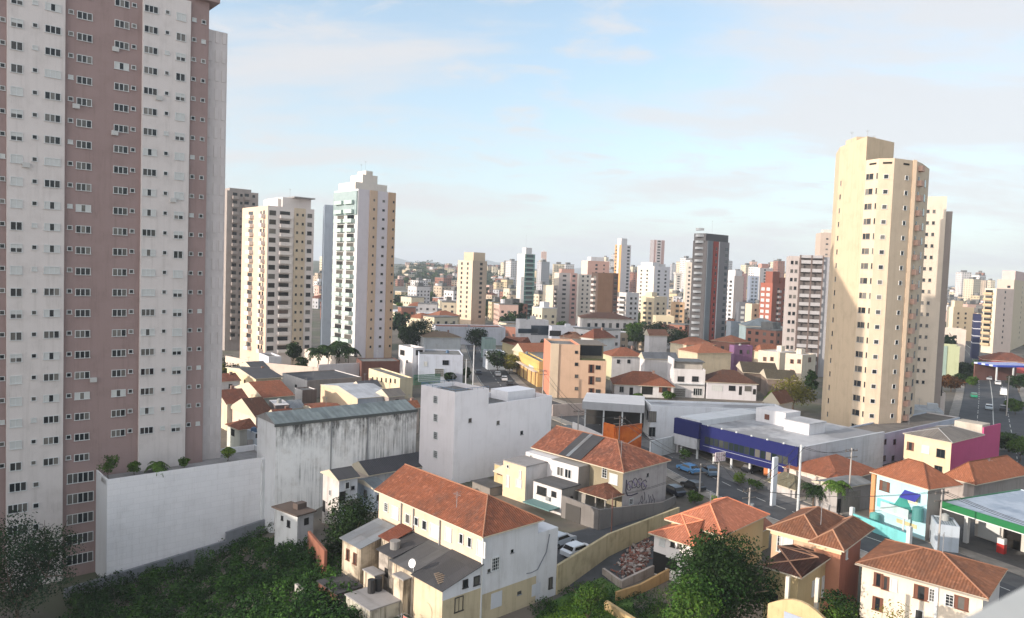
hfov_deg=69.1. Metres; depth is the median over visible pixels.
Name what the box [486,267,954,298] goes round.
woods
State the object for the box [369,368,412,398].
commercial building
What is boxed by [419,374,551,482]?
office block
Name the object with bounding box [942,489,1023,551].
filling station
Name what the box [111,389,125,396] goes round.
window
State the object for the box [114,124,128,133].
window
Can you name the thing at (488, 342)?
shop building
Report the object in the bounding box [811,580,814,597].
window
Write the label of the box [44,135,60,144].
window
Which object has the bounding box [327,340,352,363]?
palm tree
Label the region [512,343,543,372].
house
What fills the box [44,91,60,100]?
window
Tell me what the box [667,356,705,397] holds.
house
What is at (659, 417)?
commercial building
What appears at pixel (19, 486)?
window
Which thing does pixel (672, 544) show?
window
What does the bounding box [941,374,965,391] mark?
tree
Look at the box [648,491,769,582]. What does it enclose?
house
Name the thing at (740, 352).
house
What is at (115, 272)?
window
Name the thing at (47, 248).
window
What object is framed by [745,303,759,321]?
apartment block
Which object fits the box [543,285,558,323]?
apartment tower
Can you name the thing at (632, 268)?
apartment tower
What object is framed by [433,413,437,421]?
window
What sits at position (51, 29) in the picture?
window
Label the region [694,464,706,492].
utility pole
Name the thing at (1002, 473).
house
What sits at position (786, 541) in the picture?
window
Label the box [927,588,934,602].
window
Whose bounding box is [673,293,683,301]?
apartment block
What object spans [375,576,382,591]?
drum
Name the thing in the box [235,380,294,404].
house
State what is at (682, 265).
apartment tower
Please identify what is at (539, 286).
apartment block
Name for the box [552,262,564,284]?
apartment tower
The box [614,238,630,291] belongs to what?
apartment tower
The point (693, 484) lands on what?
car
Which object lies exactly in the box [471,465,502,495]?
house
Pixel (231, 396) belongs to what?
house
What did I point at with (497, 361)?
tree
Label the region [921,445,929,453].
window
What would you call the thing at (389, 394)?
house
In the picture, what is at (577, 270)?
hills
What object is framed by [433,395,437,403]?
window
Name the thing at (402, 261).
hills
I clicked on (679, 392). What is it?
window
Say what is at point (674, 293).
apartment block
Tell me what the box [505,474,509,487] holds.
window
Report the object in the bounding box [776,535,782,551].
window
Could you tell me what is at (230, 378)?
house
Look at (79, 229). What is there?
window
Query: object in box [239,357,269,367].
house
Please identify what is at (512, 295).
apartment block
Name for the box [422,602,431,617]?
arched door
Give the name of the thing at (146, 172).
window
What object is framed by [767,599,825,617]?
gate wall
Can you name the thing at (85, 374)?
window
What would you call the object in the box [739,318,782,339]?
commercial building
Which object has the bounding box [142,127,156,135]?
window
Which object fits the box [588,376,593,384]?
window
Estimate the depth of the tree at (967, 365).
283.45 m
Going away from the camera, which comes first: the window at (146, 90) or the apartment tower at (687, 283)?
the window at (146, 90)
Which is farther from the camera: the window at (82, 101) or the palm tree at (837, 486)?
the palm tree at (837, 486)
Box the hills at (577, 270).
[549,268,954,287]
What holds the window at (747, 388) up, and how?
in the house at (728, 384)
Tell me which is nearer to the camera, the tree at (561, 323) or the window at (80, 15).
the window at (80, 15)
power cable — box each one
[542,370,579,409]
[616,465,703,495]
[619,417,704,465]
[717,455,752,488]
[745,446,805,489]
[746,489,945,496]
[799,446,854,452]
[938,491,1023,524]
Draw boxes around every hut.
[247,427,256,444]
[271,501,316,552]
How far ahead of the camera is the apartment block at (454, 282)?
1056.58 m
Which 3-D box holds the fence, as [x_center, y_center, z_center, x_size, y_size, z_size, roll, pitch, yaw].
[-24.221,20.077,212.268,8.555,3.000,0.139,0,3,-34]
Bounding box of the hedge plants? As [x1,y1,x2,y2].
[222,358,242,372]
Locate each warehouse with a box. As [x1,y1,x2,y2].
[257,399,417,532]
[352,452,421,484]
[515,316,548,342]
[548,324,578,338]
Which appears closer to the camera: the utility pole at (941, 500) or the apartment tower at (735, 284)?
the utility pole at (941, 500)
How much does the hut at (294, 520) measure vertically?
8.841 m
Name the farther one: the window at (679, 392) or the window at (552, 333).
the window at (552, 333)
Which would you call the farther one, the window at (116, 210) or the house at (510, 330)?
the house at (510, 330)
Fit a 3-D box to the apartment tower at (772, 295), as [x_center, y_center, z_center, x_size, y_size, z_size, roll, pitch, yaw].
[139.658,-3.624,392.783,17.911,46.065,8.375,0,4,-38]
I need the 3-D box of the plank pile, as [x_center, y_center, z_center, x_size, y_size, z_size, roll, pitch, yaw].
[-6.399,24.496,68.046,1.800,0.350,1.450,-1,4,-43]
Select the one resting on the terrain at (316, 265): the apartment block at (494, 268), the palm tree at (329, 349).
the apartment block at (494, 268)
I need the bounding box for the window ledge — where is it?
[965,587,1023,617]
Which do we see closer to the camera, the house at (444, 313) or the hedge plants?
the hedge plants
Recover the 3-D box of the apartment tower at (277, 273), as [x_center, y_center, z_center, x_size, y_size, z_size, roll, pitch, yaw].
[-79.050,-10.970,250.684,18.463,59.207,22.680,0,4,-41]
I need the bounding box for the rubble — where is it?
[610,538,653,577]
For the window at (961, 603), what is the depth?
64.30 m
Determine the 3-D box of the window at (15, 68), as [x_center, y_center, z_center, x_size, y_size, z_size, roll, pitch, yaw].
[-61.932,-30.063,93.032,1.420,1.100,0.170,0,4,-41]
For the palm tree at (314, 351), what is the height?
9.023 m
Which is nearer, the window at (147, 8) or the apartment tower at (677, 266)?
the window at (147, 8)
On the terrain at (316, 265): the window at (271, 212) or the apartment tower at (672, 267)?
the apartment tower at (672, 267)
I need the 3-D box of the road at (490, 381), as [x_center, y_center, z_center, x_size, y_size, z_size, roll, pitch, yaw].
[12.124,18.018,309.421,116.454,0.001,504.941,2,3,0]
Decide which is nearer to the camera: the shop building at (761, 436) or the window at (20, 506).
the window at (20, 506)
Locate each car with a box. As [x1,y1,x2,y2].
[475,369,481,374]
[494,371,500,375]
[501,376,507,380]
[506,380,512,385]
[557,531,576,548]
[560,540,588,556]
[666,484,686,495]
[676,462,699,473]
[680,479,705,491]
[699,465,717,475]
[741,463,762,473]
[970,392,977,397]
[985,404,992,409]
[999,404,1005,409]
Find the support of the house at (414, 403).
on the ground at (56, 607)
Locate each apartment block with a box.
[313,279,321,292]
[314,282,321,295]
[315,270,321,280]
[395,279,403,285]
[398,306,415,324]
[401,296,423,305]
[408,282,430,302]
[410,278,427,285]
[418,302,438,311]
[423,315,457,331]
[433,283,450,296]
[435,275,451,285]
[438,299,456,313]
[442,297,455,313]
[444,286,456,299]
[451,280,456,286]
[486,285,493,292]
[488,297,500,320]
[492,265,497,275]
[493,280,503,288]
[493,289,502,296]
[493,299,504,324]
[495,276,504,281]
[498,299,518,324]
[501,277,512,287]
[503,285,515,296]
[507,290,515,298]
[510,277,516,287]
[512,299,527,318]
[532,301,556,324]
[533,290,542,305]
[536,282,548,290]
[542,333,606,397]
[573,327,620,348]
[617,292,638,321]
[652,315,673,324]
[666,309,687,323]
[668,297,671,308]
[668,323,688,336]
[669,290,679,301]
[670,302,684,322]
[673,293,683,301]
[735,302,750,322]
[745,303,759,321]
[746,321,782,347]
[945,327,965,362]
[946,300,973,340]
[963,300,981,307]
[966,299,982,304]
[970,293,982,299]
[974,308,982,333]
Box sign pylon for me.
[770,457,777,505]
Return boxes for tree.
[0,508,85,617]
[144,461,170,475]
[285,341,301,360]
[295,356,308,365]
[304,348,329,363]
[317,344,339,363]
[319,493,378,555]
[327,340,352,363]
[334,347,361,362]
[392,312,410,333]
[393,294,400,303]
[397,324,408,338]
[399,325,418,345]
[403,277,409,284]
[408,317,435,343]
[444,372,456,380]
[463,367,471,380]
[464,327,487,354]
[484,349,507,370]
[497,311,518,320]
[502,354,519,373]
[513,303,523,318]
[519,313,527,318]
[556,321,566,324]
[569,581,609,617]
[625,322,644,350]
[633,321,646,332]
[638,321,669,341]
[662,390,675,399]
[662,571,726,617]
[666,523,783,617]
[667,327,687,345]
[769,375,817,409]
[800,482,827,506]
[804,370,818,393]
[818,588,862,617]
[821,480,852,498]
[870,599,911,617]
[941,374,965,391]
[944,333,957,343]
[952,373,967,381]
[958,361,973,371]
[958,367,973,376]
[965,376,978,385]
[999,431,1022,451]
[1003,398,1023,414]
[1005,374,1023,391]
[1006,435,1023,461]
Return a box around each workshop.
[320,382,383,404]
[418,344,462,382]
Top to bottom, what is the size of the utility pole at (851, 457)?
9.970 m
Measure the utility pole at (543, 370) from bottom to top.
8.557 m
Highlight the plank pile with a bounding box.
[434,572,443,583]
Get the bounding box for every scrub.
[56,519,364,617]
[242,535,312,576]
[529,578,677,617]
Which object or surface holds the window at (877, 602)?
in the house at (924, 582)
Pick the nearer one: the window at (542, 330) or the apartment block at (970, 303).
the window at (542, 330)
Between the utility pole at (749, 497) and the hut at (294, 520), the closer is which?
the hut at (294, 520)
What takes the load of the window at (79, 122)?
in the apartment tower at (112, 157)
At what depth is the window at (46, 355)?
97.40 m
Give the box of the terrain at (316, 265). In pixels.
[312,261,950,301]
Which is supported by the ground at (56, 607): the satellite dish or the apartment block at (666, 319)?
the apartment block at (666, 319)
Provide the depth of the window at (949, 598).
64.88 m
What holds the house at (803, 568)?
on the ground at (56, 607)
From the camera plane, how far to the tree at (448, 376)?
215.76 m
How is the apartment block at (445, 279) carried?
on the terrain at (316, 265)
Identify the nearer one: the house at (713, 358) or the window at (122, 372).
the window at (122, 372)
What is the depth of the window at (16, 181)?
93.74 m
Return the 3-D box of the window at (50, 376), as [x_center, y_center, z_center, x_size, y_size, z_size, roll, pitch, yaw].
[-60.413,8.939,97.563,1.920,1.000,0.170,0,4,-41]
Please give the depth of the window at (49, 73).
95.61 m
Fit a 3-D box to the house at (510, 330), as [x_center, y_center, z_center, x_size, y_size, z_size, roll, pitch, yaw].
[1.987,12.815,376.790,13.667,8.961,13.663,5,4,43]
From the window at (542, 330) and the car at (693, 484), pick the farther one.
the window at (542, 330)
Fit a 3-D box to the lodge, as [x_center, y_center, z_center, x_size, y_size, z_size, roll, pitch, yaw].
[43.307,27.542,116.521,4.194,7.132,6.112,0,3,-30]
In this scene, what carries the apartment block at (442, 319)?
on the ground at (56, 607)
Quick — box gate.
[565,503,580,523]
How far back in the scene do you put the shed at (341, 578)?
74.38 m
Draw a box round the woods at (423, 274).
[394,260,497,284]
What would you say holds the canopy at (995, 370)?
on the ground at (56, 607)
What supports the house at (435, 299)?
on the ground at (56, 607)
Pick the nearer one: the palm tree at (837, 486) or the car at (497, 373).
the palm tree at (837, 486)
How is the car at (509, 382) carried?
on the road at (490, 381)
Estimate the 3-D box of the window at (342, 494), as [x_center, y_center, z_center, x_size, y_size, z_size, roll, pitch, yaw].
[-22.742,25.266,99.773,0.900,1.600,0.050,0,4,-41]
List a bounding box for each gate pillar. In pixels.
[785,576,789,598]
[814,577,819,609]
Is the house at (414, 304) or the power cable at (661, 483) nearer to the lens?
the power cable at (661, 483)
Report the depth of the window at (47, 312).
97.19 m
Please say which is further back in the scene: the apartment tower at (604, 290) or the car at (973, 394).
the apartment tower at (604, 290)
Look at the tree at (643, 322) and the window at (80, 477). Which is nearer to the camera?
the window at (80, 477)
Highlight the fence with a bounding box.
[413,373,440,384]
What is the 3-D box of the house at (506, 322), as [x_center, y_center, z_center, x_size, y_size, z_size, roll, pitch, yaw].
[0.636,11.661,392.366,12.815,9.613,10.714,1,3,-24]
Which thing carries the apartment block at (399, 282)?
on the terrain at (316, 265)
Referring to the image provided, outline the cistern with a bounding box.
[390,539,400,549]
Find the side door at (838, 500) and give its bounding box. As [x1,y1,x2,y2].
[837,499,840,513]
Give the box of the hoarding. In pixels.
[603,422,642,447]
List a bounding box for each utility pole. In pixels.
[463,359,469,383]
[472,345,477,384]
[539,369,546,393]
[574,409,583,429]
[611,493,612,531]
[614,416,625,439]
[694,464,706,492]
[712,453,725,495]
[742,488,756,506]
[796,445,801,510]
[845,448,857,491]
[934,489,948,549]
[1006,376,1011,415]
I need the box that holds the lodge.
[764,463,808,497]
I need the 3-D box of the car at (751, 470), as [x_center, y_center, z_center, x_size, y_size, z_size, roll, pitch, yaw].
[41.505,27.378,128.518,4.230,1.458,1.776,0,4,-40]
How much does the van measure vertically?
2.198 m
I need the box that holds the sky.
[209,0,1023,288]
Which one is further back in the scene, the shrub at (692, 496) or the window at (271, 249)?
the window at (271, 249)
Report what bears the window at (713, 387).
in the house at (728, 384)
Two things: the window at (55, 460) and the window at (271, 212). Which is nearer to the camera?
the window at (55, 460)
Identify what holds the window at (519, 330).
in the warehouse at (533, 329)
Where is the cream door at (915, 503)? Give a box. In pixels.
[908,499,917,504]
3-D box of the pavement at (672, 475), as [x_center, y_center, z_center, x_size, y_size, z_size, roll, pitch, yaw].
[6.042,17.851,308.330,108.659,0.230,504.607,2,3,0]
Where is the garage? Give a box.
[811,475,870,513]
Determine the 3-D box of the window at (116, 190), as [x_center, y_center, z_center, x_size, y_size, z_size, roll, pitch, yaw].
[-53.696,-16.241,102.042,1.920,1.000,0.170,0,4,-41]
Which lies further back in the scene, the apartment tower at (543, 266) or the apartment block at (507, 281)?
the apartment tower at (543, 266)
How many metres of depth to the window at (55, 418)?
97.85 m
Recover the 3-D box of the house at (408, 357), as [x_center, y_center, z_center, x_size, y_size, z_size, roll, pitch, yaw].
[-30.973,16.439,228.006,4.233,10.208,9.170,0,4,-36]
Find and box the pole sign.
[715,452,725,461]
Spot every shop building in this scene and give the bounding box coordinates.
[481,333,495,356]
[516,351,542,386]
[674,406,884,477]
[978,351,1023,372]
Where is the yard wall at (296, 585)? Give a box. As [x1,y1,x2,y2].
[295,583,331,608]
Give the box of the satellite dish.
[408,559,415,570]
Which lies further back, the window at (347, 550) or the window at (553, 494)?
the window at (553, 494)
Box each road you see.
[465,345,1018,598]
[959,341,1023,466]
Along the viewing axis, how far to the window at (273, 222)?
238.02 m
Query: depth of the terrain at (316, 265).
1346.03 m
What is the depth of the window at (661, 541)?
81.92 m
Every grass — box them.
[535,577,634,617]
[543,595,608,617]
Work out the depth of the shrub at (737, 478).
119.74 m
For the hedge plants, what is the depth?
220.84 m
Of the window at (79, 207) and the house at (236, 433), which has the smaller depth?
the window at (79, 207)
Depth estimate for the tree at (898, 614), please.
55.41 m
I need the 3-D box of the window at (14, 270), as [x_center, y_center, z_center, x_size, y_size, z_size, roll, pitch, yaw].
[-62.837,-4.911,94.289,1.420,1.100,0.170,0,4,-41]
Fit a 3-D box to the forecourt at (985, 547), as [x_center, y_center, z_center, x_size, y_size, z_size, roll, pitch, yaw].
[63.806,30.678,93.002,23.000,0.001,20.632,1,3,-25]
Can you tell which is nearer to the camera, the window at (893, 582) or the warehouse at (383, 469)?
the window at (893, 582)
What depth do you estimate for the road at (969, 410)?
207.10 m
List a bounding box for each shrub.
[96,454,119,477]
[126,460,140,474]
[178,456,189,465]
[220,447,235,460]
[679,448,692,460]
[687,490,703,503]
[732,471,747,482]
[746,478,763,489]
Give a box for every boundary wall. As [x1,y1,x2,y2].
[225,356,318,375]
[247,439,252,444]
[307,531,326,574]
[319,363,359,375]
[552,403,584,415]
[556,507,679,594]
[561,495,675,529]
[572,422,602,435]
[602,565,653,587]
[604,600,634,617]
[615,569,669,600]
[649,436,676,455]
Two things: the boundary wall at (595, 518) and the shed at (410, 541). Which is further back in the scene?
the boundary wall at (595, 518)
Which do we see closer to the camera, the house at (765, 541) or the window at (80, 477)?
the house at (765, 541)
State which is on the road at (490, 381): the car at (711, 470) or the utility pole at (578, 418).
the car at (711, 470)
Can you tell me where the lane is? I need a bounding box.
[557,514,656,588]
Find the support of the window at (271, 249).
in the apartment tower at (277, 273)
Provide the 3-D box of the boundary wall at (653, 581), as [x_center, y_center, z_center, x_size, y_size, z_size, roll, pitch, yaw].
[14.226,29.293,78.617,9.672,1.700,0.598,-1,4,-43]
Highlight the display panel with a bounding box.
[763,468,780,476]
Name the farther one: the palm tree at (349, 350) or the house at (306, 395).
the palm tree at (349, 350)
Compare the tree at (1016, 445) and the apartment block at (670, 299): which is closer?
the tree at (1016, 445)
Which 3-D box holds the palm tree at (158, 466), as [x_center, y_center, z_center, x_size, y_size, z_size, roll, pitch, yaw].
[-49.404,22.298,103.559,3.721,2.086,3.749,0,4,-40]
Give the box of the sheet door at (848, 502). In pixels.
[841,490,860,512]
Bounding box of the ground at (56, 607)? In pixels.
[0,305,1023,617]
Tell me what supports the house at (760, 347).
on the ground at (56, 607)
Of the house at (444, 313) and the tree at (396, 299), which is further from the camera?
the tree at (396, 299)
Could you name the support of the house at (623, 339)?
on the ground at (56, 607)
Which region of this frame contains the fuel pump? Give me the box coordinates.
[996,537,1006,553]
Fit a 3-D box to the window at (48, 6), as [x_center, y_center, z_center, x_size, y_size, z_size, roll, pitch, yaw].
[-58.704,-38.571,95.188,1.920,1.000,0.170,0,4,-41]
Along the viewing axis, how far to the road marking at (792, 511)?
111.93 m
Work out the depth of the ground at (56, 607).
104.52 m
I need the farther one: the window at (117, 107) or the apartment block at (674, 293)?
the apartment block at (674, 293)
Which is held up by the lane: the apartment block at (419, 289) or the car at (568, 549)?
the car at (568, 549)
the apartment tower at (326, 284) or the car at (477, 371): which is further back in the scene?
the apartment tower at (326, 284)
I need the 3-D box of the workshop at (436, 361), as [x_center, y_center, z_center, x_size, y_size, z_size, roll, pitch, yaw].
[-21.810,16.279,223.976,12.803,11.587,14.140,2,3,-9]
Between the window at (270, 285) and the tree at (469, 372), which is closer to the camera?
the tree at (469, 372)
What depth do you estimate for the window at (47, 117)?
95.89 m
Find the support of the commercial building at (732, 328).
on the ground at (56, 607)
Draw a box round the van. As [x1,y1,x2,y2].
[999,387,1006,395]
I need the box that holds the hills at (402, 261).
[313,257,500,264]
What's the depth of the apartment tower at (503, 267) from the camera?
1299.68 m
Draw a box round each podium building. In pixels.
[95,444,264,575]
[301,347,361,366]
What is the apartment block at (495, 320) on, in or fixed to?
on the ground at (56, 607)
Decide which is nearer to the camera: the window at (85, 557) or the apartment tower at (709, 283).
the window at (85, 557)
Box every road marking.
[466,347,865,551]
[491,373,1009,590]
[968,346,993,424]
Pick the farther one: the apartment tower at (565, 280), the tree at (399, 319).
the apartment tower at (565, 280)
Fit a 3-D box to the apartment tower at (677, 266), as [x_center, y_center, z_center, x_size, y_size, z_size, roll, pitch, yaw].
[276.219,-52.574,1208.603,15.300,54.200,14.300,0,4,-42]
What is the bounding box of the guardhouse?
[259,352,281,363]
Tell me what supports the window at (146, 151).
in the apartment tower at (112, 157)
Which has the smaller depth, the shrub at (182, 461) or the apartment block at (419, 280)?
the shrub at (182, 461)
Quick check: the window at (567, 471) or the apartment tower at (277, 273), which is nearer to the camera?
the window at (567, 471)
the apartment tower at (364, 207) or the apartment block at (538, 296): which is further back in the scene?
the apartment block at (538, 296)
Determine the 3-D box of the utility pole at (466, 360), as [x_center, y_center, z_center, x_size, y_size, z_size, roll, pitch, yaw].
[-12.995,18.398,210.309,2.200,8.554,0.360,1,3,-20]
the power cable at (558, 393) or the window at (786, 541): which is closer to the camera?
the window at (786, 541)
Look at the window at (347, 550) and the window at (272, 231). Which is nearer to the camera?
the window at (347, 550)
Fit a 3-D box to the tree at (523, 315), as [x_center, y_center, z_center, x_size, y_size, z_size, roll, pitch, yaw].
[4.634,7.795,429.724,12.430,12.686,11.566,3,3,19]
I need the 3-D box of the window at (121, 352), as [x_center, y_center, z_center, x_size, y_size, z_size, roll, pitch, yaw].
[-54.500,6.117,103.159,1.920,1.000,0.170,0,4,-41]
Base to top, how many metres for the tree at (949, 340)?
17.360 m
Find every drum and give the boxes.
[367,578,374,593]
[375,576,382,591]
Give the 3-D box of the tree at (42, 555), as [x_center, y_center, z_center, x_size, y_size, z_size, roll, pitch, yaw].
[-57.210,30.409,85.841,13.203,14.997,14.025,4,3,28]
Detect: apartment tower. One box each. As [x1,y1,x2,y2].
[0,0,227,591]
[222,188,257,350]
[240,189,314,363]
[319,256,321,269]
[320,205,333,345]
[331,164,395,357]
[456,252,486,324]
[500,261,505,275]
[505,259,516,278]
[516,248,534,318]
[536,259,549,285]
[541,250,546,259]
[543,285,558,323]
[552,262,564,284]
[554,265,577,325]
[565,262,573,268]
[576,274,591,323]
[581,257,609,274]
[590,272,617,312]
[609,259,613,268]
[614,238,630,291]
[629,270,636,292]
[630,265,637,271]
[636,262,669,312]
[640,292,666,325]
[649,240,664,263]
[670,263,675,280]
[673,272,682,289]
[676,261,679,272]
[680,256,689,288]
[683,262,691,317]
[689,221,729,341]
[726,270,743,319]
[728,261,732,269]
[741,263,752,283]
[742,274,746,301]
[747,276,758,302]
[748,265,757,275]
[749,260,756,264]
[754,264,772,299]
[759,266,784,325]
[773,259,784,277]
[782,255,829,376]
[815,230,831,256]
[821,131,928,426]
[915,196,952,407]
[954,270,971,296]
[963,277,980,300]
[970,314,981,358]
[971,273,985,279]
[979,278,987,297]
[980,288,1013,352]
[987,279,994,288]
[997,271,1023,350]
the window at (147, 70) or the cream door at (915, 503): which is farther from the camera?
the window at (147, 70)
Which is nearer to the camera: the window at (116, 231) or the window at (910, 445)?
the window at (116, 231)
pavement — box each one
[461,345,866,557]
[496,348,1023,576]
[949,385,964,416]
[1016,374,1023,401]
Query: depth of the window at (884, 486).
101.97 m
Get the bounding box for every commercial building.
[282,370,361,397]
[356,356,399,380]
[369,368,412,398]
[643,400,782,438]
[726,321,740,337]
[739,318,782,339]
[850,412,959,464]
[903,419,1000,472]
[942,344,959,375]
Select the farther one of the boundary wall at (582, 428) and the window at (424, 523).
the boundary wall at (582, 428)
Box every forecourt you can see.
[641,436,812,506]
[889,522,1023,588]
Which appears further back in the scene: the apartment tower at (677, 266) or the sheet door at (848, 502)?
the apartment tower at (677, 266)
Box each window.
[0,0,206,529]
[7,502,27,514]
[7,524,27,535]
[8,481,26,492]
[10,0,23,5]
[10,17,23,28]
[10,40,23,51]
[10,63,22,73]
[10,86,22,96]
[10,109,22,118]
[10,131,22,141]
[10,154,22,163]
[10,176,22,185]
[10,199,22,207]
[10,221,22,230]
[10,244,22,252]
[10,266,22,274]
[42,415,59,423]
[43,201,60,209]
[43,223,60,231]
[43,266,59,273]
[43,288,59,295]
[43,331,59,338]
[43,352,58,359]
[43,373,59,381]
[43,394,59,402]
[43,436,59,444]
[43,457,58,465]
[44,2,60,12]
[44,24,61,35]
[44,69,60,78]
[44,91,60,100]
[44,113,60,122]
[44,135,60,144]
[44,157,60,166]
[44,179,59,187]
[44,245,60,252]
[44,309,59,316]
[45,46,61,57]
[66,471,93,484]
[66,491,93,504]
[66,511,93,525]
[66,551,93,566]
[67,531,93,544]
[74,309,90,316]
[74,330,89,337]
[74,351,90,358]
[74,371,89,379]
[74,392,89,399]
[74,412,89,420]
[74,432,89,441]
[74,453,89,461]
[75,161,91,170]
[75,204,91,212]
[75,225,91,233]
[75,246,90,253]
[75,267,90,274]
[75,288,90,295]
[76,32,92,42]
[76,54,92,64]
[76,97,91,106]
[76,119,91,127]
[76,140,91,149]
[76,183,91,191]
[77,10,92,21]
[77,76,92,85]
[111,329,125,336]
[111,349,125,356]
[111,369,125,376]
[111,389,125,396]
[111,409,125,416]
[111,429,125,436]
[112,227,127,235]
[112,268,126,275]
[112,289,126,295]
[112,309,126,316]
[113,103,128,112]
[113,145,128,153]
[113,166,127,173]
[113,186,127,194]
[113,207,127,214]
[113,248,127,255]
[114,19,129,29]
[114,40,129,50]
[114,61,128,70]
[114,82,128,91]
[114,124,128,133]
[115,0,129,8]
[141,229,155,236]
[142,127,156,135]
[142,148,156,156]
[142,168,156,176]
[142,188,156,196]
[142,209,156,216]
[143,45,157,54]
[143,66,157,75]
[143,86,156,95]
[143,107,156,115]
[144,4,158,14]
[144,24,158,34]
[267,310,273,314]
[267,319,273,323]
[267,328,273,332]
[267,337,273,341]
[267,346,273,350]
[268,247,274,251]
[268,256,274,260]
[268,265,274,269]
[268,274,274,278]
[268,283,274,287]
[268,292,273,296]
[268,301,273,305]
[269,210,275,215]
[269,219,275,224]
[269,228,275,233]
[269,238,275,242]
[304,517,308,525]
[322,500,324,511]
[339,491,345,503]
[344,481,349,489]
[345,548,349,561]
[352,552,356,565]
[383,502,387,512]
[384,568,387,577]
[391,505,398,520]
[404,513,409,524]
[413,516,418,526]
[421,519,426,530]
[429,522,438,539]
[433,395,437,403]
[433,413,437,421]
[433,431,437,439]
[433,450,437,458]
[434,368,443,376]
[442,360,448,364]
[444,526,451,542]
[454,595,463,613]
[458,533,463,544]
[462,579,468,588]
[466,536,471,548]
[473,575,480,586]
[476,539,485,558]
[491,556,499,571]
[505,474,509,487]
[515,478,521,488]
[518,329,537,333]
[531,325,548,334]
[536,485,546,496]
[548,577,552,589]
[549,330,560,335]
[551,491,556,497]
[556,466,563,476]
[564,468,570,478]
[588,364,593,372]
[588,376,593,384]
[602,468,606,478]
[609,472,617,485]
[642,386,652,394]
[648,411,656,421]
[648,427,655,436]
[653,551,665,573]
[658,537,664,547]
[659,387,670,392]
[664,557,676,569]
[670,541,674,547]
[675,388,685,396]
[677,376,683,381]
[692,376,698,381]
[693,388,701,395]
[711,385,722,390]
[728,386,734,390]
[745,386,751,390]
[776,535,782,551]
[779,536,793,552]
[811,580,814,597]
[821,576,824,597]
[827,173,877,425]
[871,596,882,612]
[872,572,882,588]
[878,480,889,492]
[881,575,889,590]
[889,578,897,592]
[906,441,913,450]
[912,583,928,602]
[914,608,923,617]
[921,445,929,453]
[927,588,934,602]
[934,465,942,471]
[936,448,944,458]
[944,593,953,607]
[952,594,968,612]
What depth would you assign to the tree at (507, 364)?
238.87 m
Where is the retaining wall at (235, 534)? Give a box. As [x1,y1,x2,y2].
[64,519,266,597]
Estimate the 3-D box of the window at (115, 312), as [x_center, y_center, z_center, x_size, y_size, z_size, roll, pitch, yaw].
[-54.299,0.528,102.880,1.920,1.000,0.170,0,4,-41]
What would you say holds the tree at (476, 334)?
on the ground at (56, 607)
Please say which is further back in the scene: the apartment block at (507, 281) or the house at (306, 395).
the apartment block at (507, 281)
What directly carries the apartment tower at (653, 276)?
on the ground at (56, 607)
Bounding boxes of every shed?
[269,406,292,411]
[302,398,338,408]
[316,573,362,602]
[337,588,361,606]
[339,518,393,584]
[344,587,400,617]
[362,566,384,588]
[376,532,428,593]
[378,523,413,545]
[389,539,450,617]
[392,571,411,616]
[411,549,483,617]
[432,324,505,344]
[494,461,502,483]
[736,361,777,390]
[760,369,798,399]
[914,399,943,413]
[929,513,959,552]
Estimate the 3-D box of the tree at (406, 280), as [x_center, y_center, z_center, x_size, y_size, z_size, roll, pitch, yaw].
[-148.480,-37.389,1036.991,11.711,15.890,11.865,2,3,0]
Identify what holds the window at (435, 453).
in the office block at (468, 432)
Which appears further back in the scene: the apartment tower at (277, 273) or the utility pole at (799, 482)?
the apartment tower at (277, 273)
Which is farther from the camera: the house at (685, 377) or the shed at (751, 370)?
the shed at (751, 370)
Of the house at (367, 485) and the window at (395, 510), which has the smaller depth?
the window at (395, 510)
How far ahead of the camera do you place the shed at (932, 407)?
181.13 m
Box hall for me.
[577,312,633,345]
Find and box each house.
[221,385,247,430]
[222,372,240,389]
[224,418,256,446]
[225,366,283,384]
[230,394,270,425]
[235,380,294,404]
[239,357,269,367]
[269,398,289,408]
[285,391,303,409]
[295,377,316,403]
[312,295,320,308]
[320,466,360,523]
[354,373,381,387]
[357,477,382,511]
[374,464,557,617]
[375,383,405,400]
[395,291,407,294]
[398,344,424,377]
[406,313,427,326]
[408,302,418,313]
[408,394,420,432]
[419,330,461,349]
[428,311,459,323]
[432,297,443,301]
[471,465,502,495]
[483,349,504,369]
[486,293,497,298]
[498,321,515,324]
[500,324,515,336]
[501,337,530,354]
[502,450,560,502]
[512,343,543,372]
[522,457,589,514]
[531,425,670,508]
[558,332,580,338]
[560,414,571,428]
[580,328,615,351]
[603,346,639,380]
[610,370,675,397]
[620,331,627,347]
[636,340,643,350]
[638,352,677,379]
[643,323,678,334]
[643,329,668,351]
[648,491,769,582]
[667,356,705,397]
[669,337,714,355]
[677,342,731,373]
[704,369,758,400]
[711,335,750,350]
[729,344,752,370]
[752,344,776,361]
[758,345,795,369]
[759,544,830,617]
[762,389,793,408]
[762,518,772,550]
[766,503,874,617]
[783,454,874,490]
[785,348,815,385]
[849,458,962,543]
[855,534,1007,617]
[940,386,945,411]
[944,455,1023,499]
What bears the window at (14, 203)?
in the apartment tower at (112, 157)
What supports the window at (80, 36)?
in the apartment tower at (112, 157)
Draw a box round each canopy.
[582,392,644,434]
[973,362,1023,379]

